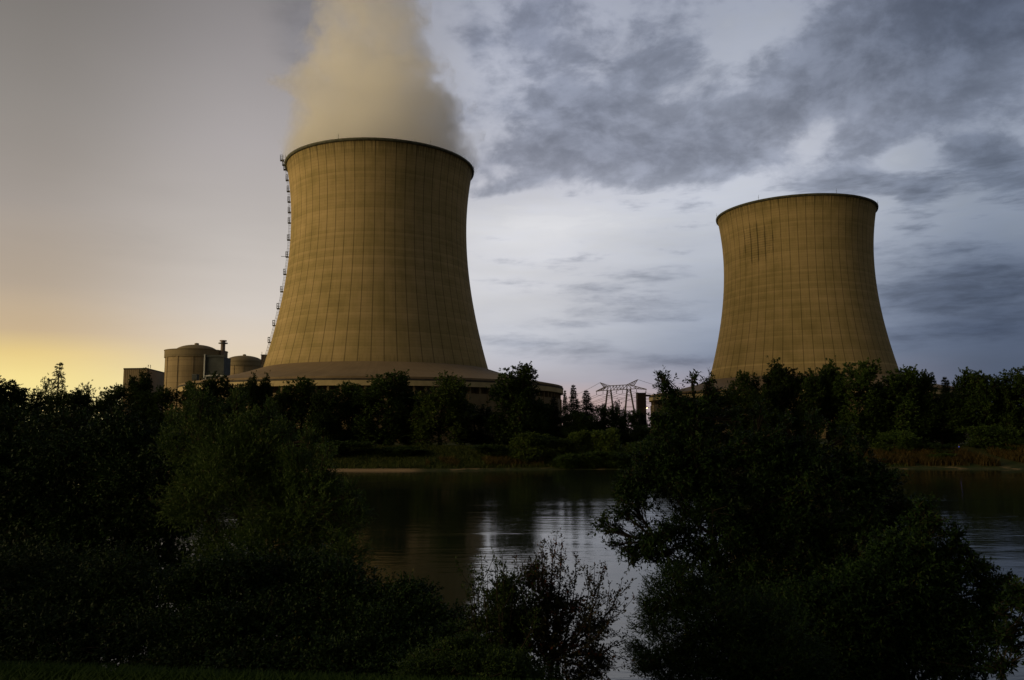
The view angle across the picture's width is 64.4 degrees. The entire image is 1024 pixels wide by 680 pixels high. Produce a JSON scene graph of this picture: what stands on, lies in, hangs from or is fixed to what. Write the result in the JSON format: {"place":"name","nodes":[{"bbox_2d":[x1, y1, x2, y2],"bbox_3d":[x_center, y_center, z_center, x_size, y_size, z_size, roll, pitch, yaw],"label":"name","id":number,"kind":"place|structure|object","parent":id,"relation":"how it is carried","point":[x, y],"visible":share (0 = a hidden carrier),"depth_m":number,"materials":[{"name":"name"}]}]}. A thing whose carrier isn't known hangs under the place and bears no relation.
{"place":"outdoors","nodes":[
{"label":"outdoors","id":0,"kind":"place"},
{"bbox_2d":[0,469,1023,679],"bbox_3d":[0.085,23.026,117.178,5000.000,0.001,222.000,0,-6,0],"label":"river","id":1,"kind":"structure","parent":0,"point":[431,524],"depth_m":88.17,"materials":[{"name":"black liquid"}]},
{"bbox_2d":[0,0,1023,429],"label":"sky","id":2,"kind":"structure","parent":0,"point":[144,206],"materials":[{"name":"grey"}]},
{"bbox_2d":[1,433,1023,679],"bbox_3d":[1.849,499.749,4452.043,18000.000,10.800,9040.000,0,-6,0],"label":"ground","id":3,"kind":"structure","parent":0,"point":[1009,465],"depth_m":204.93,"materials":[{"name":"green plant"}]},
{"bbox_2d":[0,375,32,445],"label":"broadleaf tree","id":4,"kind":"object","parent":3,"relation":"on","point":[5,386],"visible":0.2,"depth_m":238.54,"materials":[{"name":"green plant"}]},
{"bbox_2d":[1,387,47,444],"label":"broadleaf tree","id":5,"kind":"object","parent":3,"relation":"on","point":[34,404],"visible":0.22,"depth_m":244.22,"materials":[{"name":"green plant"}]},
{"bbox_2d":[30,373,57,416],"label":"broadleaf tree","id":6,"kind":"object","parent":3,"relation":"on","point":[40,400],"visible":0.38,"depth_m":249.29,"materials":[{"name":"green plant"}]},
{"bbox_2d":[38,362,67,428],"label":"larch tree","id":7,"kind":"object","parent":3,"relation":"on","point":[61,380],"visible":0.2,"depth_m":252.16,"materials":[{"name":"green plant"}]},
{"bbox_2d":[39,387,100,427],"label":"broadleaf tree","id":8,"kind":"object","parent":3,"relation":"on","point":[63,399],"visible":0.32,"depth_m":233.02,"materials":[{"name":"green plant"}]},
{"bbox_2d":[78,380,98,417],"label":"broadleaf tree","id":9,"kind":"object","parent":3,"relation":"on","point":[87,388],"visible":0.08,"depth_m":250.21,"materials":[{"name":"green plant"}]},
{"bbox_2d":[89,382,127,437],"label":"broadleaf tree","id":10,"kind":"object","parent":3,"relation":"on","point":[117,392],"visible":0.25,"depth_m":246.83,"materials":[{"name":"green plant"}]},
{"bbox_2d":[0,398,218,603],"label":"broadleaf tree","id":11,"kind":"object","parent":3,"relation":"on","point":[40,499],"visible":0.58,"depth_m":29.30,"materials":[{"name":"green plant"}]},
{"bbox_2d":[0,534,261,673],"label":"hawthorn bush","id":12,"kind":"object","parent":3,"relation":"on","point":[75,614],"visible":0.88,"depth_m":17.55,"materials":[{"name":"green plant"}]},
{"bbox_2d":[124,365,153,423],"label":"broadleaf tree","id":13,"kind":"object","parent":3,"relation":"on","point":[144,382],"visible":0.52,"depth_m":246.55,"materials":[{"name":"green plant"}]},
{"bbox_2d":[123,365,163,410],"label":"turbine hall","id":14,"kind":"structure","parent":3,"relation":"on","point":[157,377],"depth_m":594.07,"materials":[{"name":"metal"}]},
{"bbox_2d":[130,385,182,445],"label":"broadleaf tree","id":15,"kind":"object","parent":3,"relation":"on","point":[152,402],"visible":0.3,"depth_m":240.83,"materials":[{"name":"green plant"}]},
{"bbox_2d":[177,380,211,446],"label":"broadleaf tree","id":16,"kind":"object","parent":3,"relation":"on","point":[189,383],"visible":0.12,"depth_m":244.24,"materials":[{"name":"green plant"}]},
{"bbox_2d":[192,374,198,380],"bbox_3d":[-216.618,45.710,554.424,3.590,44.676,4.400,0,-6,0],"label":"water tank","id":17,"kind":"object","parent":3,"relation":"on","point":[195,376],"visible":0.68,"depth_m":554.71,"materials":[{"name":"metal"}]},
{"bbox_2d":[163,340,230,411],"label":"reactor building","id":18,"kind":"structure","parent":3,"relation":"on","point":[183,364],"depth_m":581.29,"materials":[{"name":"concrete"}]},
{"bbox_2d":[199,371,237,446],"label":"broadleaf tree","id":19,"kind":"object","parent":3,"relation":"on","point":[214,388],"visible":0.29,"depth_m":248.20,"materials":[{"name":"green plant"}]},
{"bbox_2d":[224,381,246,429],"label":"broadleaf tree","id":20,"kind":"object","parent":3,"relation":"on","point":[241,387],"visible":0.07,"depth_m":252.40,"materials":[{"name":"green plant"}]},
{"bbox_2d":[230,354,260,374],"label":"reactor building","id":21,"kind":"structure","parent":3,"relation":"on","point":[242,364],"depth_m":776.52,"materials":[{"name":"concrete"}]},
{"bbox_2d":[242,370,262,429],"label":"broadleaf tree","id":22,"kind":"object","parent":3,"relation":"on","point":[252,387],"visible":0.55,"depth_m":248.40,"materials":[{"name":"green plant"}]},
{"bbox_2d":[147,384,377,604],"bbox_3d":[-8.515,8.473,26.499,8.567,14.330,5.293,0,-6,0],"label":"willow tree","id":23,"kind":"object","parent":3,"relation":"on","point":[241,459],"visible":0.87,"depth_m":26.66,"materials":[{"name":"green plant"}]},
{"bbox_2d":[261,354,266,367],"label":"service block","id":24,"kind":"structure","parent":3,"relation":"on","point":[262,357],"depth_m":642.37,"materials":[{"name":"concrete"}]},
{"bbox_2d":[257,372,273,434],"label":"broadleaf tree","id":25,"kind":"object","parent":3,"relation":"on","point":[266,387],"visible":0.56,"depth_m":250.53,"materials":[{"name":"green plant"}]},
{"bbox_2d":[144,536,399,677],"bbox_3d":[-4.976,7.316,17.141,5.576,5.813,5.370,0,-6,0],"label":"elder bush","id":26,"kind":"object","parent":3,"relation":"on","point":[290,620],"visible":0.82,"depth_m":17.07,"materials":[{"name":"green plant"}]},
{"bbox_2d":[260,389,297,445],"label":"broadleaf tree","id":27,"kind":"object","parent":3,"relation":"on","point":[281,402],"visible":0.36,"depth_m":237.03,"materials":[{"name":"green plant"}]},
{"bbox_2d":[0,659,575,679],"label":"grass","id":28,"kind":"structure","parent":3,"relation":"on","point":[22,671],"depth_m":5.64,"materials":[{"name":"green plant"}]},
{"bbox_2d":[274,375,322,445],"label":"broadleaf tree","id":29,"kind":"object","parent":3,"relation":"on","point":[302,394],"visible":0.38,"depth_m":239.18,"materials":[{"name":"green plant"}]},
{"bbox_2d":[301,387,344,443],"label":"broadleaf tree","id":30,"kind":"object","parent":3,"relation":"on","point":[323,418],"visible":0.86,"depth_m":235.09,"materials":[{"name":"green plant"}]},
{"bbox_2d":[325,380,363,442],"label":"broadleaf tree","id":31,"kind":"object","parent":3,"relation":"on","point":[348,410],"visible":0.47,"depth_m":241.56,"materials":[{"name":"green plant"}]},
{"bbox_2d":[178,133,562,442],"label":"cooling tower","id":32,"kind":"structure","parent":3,"relation":"on","point":[377,280],"depth_m":383.48,"materials":[{"name":"concrete"}]},
{"bbox_2d":[345,368,412,445],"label":"broadleaf tree","id":33,"kind":"object","parent":3,"relation":"on","point":[367,428],"visible":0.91,"depth_m":235.21,"materials":[{"name":"green plant"}]},
{"bbox_2d":[293,569,482,679],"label":"hazel bush","id":34,"kind":"object","parent":3,"relation":"on","point":[404,621],"visible":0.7,"depth_m":15.93,"materials":[{"name":"green plant"}]},
{"bbox_2d":[387,388,421,445],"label":"broadleaf tree","id":35,"kind":"object","parent":3,"relation":"on","point":[409,406],"visible":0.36,"depth_m":241.47,"materials":[{"name":"green plant"}]},
{"bbox_2d":[404,370,477,446],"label":"broadleaf tree","id":36,"kind":"object","parent":3,"relation":"on","point":[452,399],"visible":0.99,"depth_m":232.58,"materials":[{"name":"green plant"}]},
{"bbox_2d":[390,628,564,679],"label":"olive bush","id":37,"kind":"object","parent":3,"relation":"on","point":[472,655],"visible":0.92,"depth_m":12.05,"materials":[{"name":"green plant"}]},
{"bbox_2d":[469,443,512,457],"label":"bush","id":38,"kind":"object","parent":3,"relation":"on","point":[491,450],"visible":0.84,"depth_m":217.38,"materials":[{"name":"green plant"}]},
{"bbox_2d":[454,547,545,664],"bbox_3d":[-0.238,6.152,14.458,1.723,4.901,1.890,0,-6,0],"label":"plum shrub","id":39,"kind":"object","parent":3,"relation":"on","point":[499,615],"visible":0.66,"depth_m":14.48,"materials":[{"name":"green plant"}]},
{"bbox_2d":[483,361,548,445],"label":"broadleaf tree","id":40,"kind":"object","parent":3,"relation":"on","point":[512,395],"visible":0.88,"depth_m":233.48,"materials":[{"name":"green plant"}]},
{"bbox_2d":[502,431,560,463],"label":"bush","id":41,"kind":"object","parent":3,"relation":"on","point":[528,442],"visible":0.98,"depth_m":212.45,"materials":[{"name":"green plant"}]},
{"bbox_2d":[543,436,576,457],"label":"bush","id":42,"kind":"object","parent":3,"relation":"on","point":[562,444],"visible":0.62,"depth_m":215.29,"materials":[{"name":"green plant"}]},
{"bbox_2d":[560,390,568,437],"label":"spruce tree","id":43,"kind":"object","parent":3,"relation":"on","point":[564,412],"visible":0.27,"depth_m":260.94,"materials":[{"name":"green plant"}]},
{"bbox_2d":[549,452,581,468],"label":"bush","id":44,"kind":"object","parent":3,"relation":"on","point":[562,460],"visible":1,"depth_m":206.32,"materials":[{"name":"green plant"}]},
{"bbox_2d":[561,384,581,440],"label":"spruce tree","id":45,"kind":"object","parent":3,"relation":"on","point":[573,399],"visible":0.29,"depth_m":254.82,"materials":[{"name":"green plant"}]},
{"bbox_2d":[505,528,638,679],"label":"plum shrub","id":46,"kind":"object","parent":3,"relation":"on","point":[553,604],"visible":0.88,"depth_m":14.72,"materials":[{"name":"green plant"}]},
{"bbox_2d":[558,410,599,445],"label":"broadleaf tree","id":47,"kind":"object","parent":3,"relation":"on","point":[581,421],"visible":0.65,"depth_m":236.44,"materials":[{"name":"green plant"}]},
{"bbox_2d":[566,430,592,459],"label":"bush","id":48,"kind":"object","parent":3,"relation":"on","point":[577,438],"visible":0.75,"depth_m":218.40,"materials":[{"name":"green plant"}]},
{"bbox_2d":[263,443,907,468],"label":"bank grass","id":49,"kind":"structure","parent":3,"relation":"on","point":[465,456],"depth_m":213.44,"materials":[{"name":"green plant"}]},
{"bbox_2d":[577,390,597,439],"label":"spruce tree","id":50,"kind":"object","parent":3,"relation":"on","point":[586,401],"visible":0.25,"depth_m":250.90,"materials":[{"name":"green plant"}]},
{"bbox_2d":[577,450,608,468],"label":"bush","id":51,"kind":"object","parent":3,"relation":"on","point":[590,459],"visible":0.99,"depth_m":207.07,"materials":[{"name":"green plant"}]},
{"bbox_2d":[589,427,625,461],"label":"bush","id":52,"kind":"object","parent":3,"relation":"on","point":[602,440],"visible":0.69,"depth_m":216.70,"materials":[{"name":"green plant"}]},
{"bbox_2d":[593,403,624,439],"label":"broadleaf tree","id":53,"kind":"object","parent":3,"relation":"on","point":[611,417],"visible":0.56,"depth_m":247.42,"materials":[{"name":"green plant"}]},
{"bbox_2d":[598,450,634,468],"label":"bush","id":54,"kind":"object","parent":3,"relation":"on","point":[619,458],"visible":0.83,"depth_m":207.52,"materials":[{"name":"green plant"}]},
{"bbox_2d":[608,400,626,432],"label":"broadleaf tree","id":55,"kind":"object","parent":3,"relation":"on","point":[617,405],"visible":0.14,"depth_m":254.68,"materials":[{"name":"green plant"}]},
{"bbox_2d":[596,379,646,420],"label":"power pylon","id":56,"kind":"object","parent":3,"relation":"on","point":[610,390],"visible":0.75,"depth_m":639.08,"materials":[{"name":"metal"}]},
{"bbox_2d":[618,409,640,445],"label":"broadleaf tree","id":57,"kind":"object","parent":3,"relation":"on","point":[628,417],"visible":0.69,"depth_m":249.27,"materials":[{"name":"green plant"}]},
{"bbox_2d":[623,439,660,465],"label":"bush","id":58,"kind":"object","parent":3,"relation":"on","point":[630,447],"visible":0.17,"depth_m":212.44,"materials":[{"name":"green plant"}]},
{"bbox_2d":[635,413,648,432],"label":"spruce tree","id":59,"kind":"object","parent":3,"relation":"on","point":[643,421],"visible":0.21,"depth_m":260.18,"materials":[{"name":"green plant"}]},
{"bbox_2d":[636,391,650,424],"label":"stair tower","id":60,"kind":"structure","parent":3,"relation":"on","point":[641,401],"depth_m":498.91,"materials":[{"name":"concrete"}]},
{"bbox_2d":[651,399,696,438],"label":"broadleaf tree","id":61,"kind":"object","parent":3,"relation":"on","point":[661,410],"visible":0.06,"depth_m":246.99,"materials":[{"name":"green plant"}]},
{"bbox_2d":[617,554,850,679],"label":"tamarisk bush","id":62,"kind":"object","parent":3,"relation":"on","point":[735,644],"visible":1,"depth_m":16.84,"materials":[{"name":"green plant"}]},
{"bbox_2d":[727,369,764,438],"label":"broadleaf tree","id":63,"kind":"object","parent":3,"relation":"on","point":[744,380],"visible":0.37,"depth_m":243.49,"materials":[{"name":"green plant"}]},
{"bbox_2d":[587,367,922,679],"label":"ash tree","id":64,"kind":"object","parent":3,"relation":"on","point":[734,529],"visible":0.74,"depth_m":25.11,"materials":[{"name":"green plant"}]},
{"bbox_2d":[761,356,801,439],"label":"broadleaf tree","id":65,"kind":"object","parent":3,"relation":"on","point":[779,377],"visible":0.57,"depth_m":243.25,"materials":[{"name":"green plant"}]},
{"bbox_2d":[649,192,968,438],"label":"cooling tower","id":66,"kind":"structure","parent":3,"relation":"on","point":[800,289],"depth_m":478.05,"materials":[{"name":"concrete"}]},
{"bbox_2d":[788,368,832,442],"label":"broadleaf tree","id":67,"kind":"object","parent":3,"relation":"on","point":[811,395],"visible":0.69,"depth_m":240.71,"materials":[{"name":"green plant"}]},
{"bbox_2d":[816,355,847,444],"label":"broadleaf tree","id":68,"kind":"object","parent":3,"relation":"on","point":[827,371],"visible":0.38,"depth_m":245.76,"materials":[{"name":"green plant"}]},
{"bbox_2d":[823,357,885,443],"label":"broadleaf tree","id":69,"kind":"object","parent":3,"relation":"on","point":[843,389],"visible":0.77,"depth_m":238.24,"materials":[{"name":"green plant"}]},
{"bbox_2d":[858,379,894,444],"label":"broadleaf tree","id":70,"kind":"object","parent":3,"relation":"on","point":[878,381],"visible":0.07,"depth_m":247.39,"materials":[{"name":"green plant"}]},
{"bbox_2d":[758,492,1021,679],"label":"ash tree","id":71,"kind":"object","parent":3,"relation":"on","point":[911,581],"visible":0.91,"depth_m":20.43,"materials":[{"name":"green plant"}]},
{"bbox_2d":[868,429,923,452],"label":"bush","id":72,"kind":"object","parent":3,"relation":"on","point":[905,439],"visible":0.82,"depth_m":219.09,"materials":[{"name":"green plant"}]},
{"bbox_2d":[865,364,934,444],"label":"broadleaf tree","id":73,"kind":"object","parent":3,"relation":"on","point":[892,390],"visible":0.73,"depth_m":237.35,"materials":[{"name":"green plant"}]},
{"bbox_2d":[897,369,950,442],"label":"broadleaf tree","id":74,"kind":"object","parent":3,"relation":"on","point":[926,381],"visible":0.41,"depth_m":239.84,"materials":[{"name":"green plant"}]},
{"bbox_2d":[853,443,1023,465],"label":"reeds","id":75,"kind":"object","parent":3,"relation":"on","point":[914,457],"visible":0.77,"depth_m":208.56,"materials":[{"name":"green plant"}]},
{"bbox_2d":[912,392,979,444],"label":"broadleaf tree","id":76,"kind":"object","parent":3,"relation":"on","point":[952,422],"visible":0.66,"depth_m":239.31,"materials":[{"name":"green plant"}]},
{"bbox_2d":[937,377,964,442],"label":"spruce tree","id":77,"kind":"object","parent":3,"relation":"on","point":[944,387],"visible":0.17,"depth_m":261.28,"materials":[{"name":"green plant"}]},
{"bbox_2d":[952,385,967,441],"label":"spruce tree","id":78,"kind":"object","parent":3,"relation":"on","point":[956,391],"visible":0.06,"depth_m":263.32,"materials":[{"name":"green plant"}]},
{"bbox_2d":[948,366,1004,438],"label":"broadleaf tree","id":79,"kind":"object","parent":3,"relation":"on","point":[976,385],"visible":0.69,"depth_m":238.01,"materials":[{"name":"green plant"}]},
{"bbox_2d":[956,423,1023,450],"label":"bush","id":80,"kind":"object","parent":3,"relation":"on","point":[993,436],"visible":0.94,"depth_m":221.31,"materials":[{"name":"green plant"}]},
{"bbox_2d":[978,575,1023,679],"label":"ash sapling","id":81,"kind":"object","parent":3,"relation":"on","point":[1007,635],"visible":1,"depth_m":16.41,"materials":[{"name":"green plant"}]},
{"bbox_2d":[981,373,1023,436],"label":"broadleaf tree","id":82,"kind":"object","parent":3,"relation":"on","point":[999,384],"visible":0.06,"depth_m":240.76,"materials":[{"name":"green plant"}]},
{"bbox_2d":[986,366,1023,439],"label":"broadleaf tree","id":83,"kind":"object","parent":3,"relation":"on","point":[1012,419],"visible":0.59,"depth_m":236.73,"materials":[{"name":"green plant"}]},
{"bbox_2d":[1000,438,1023,450],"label":"bush","id":84,"kind":"object","parent":3,"relation":"on","point":[1014,441],"visible":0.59,"depth_m":217.63,"materials":[{"name":"green plant"}]}
]}

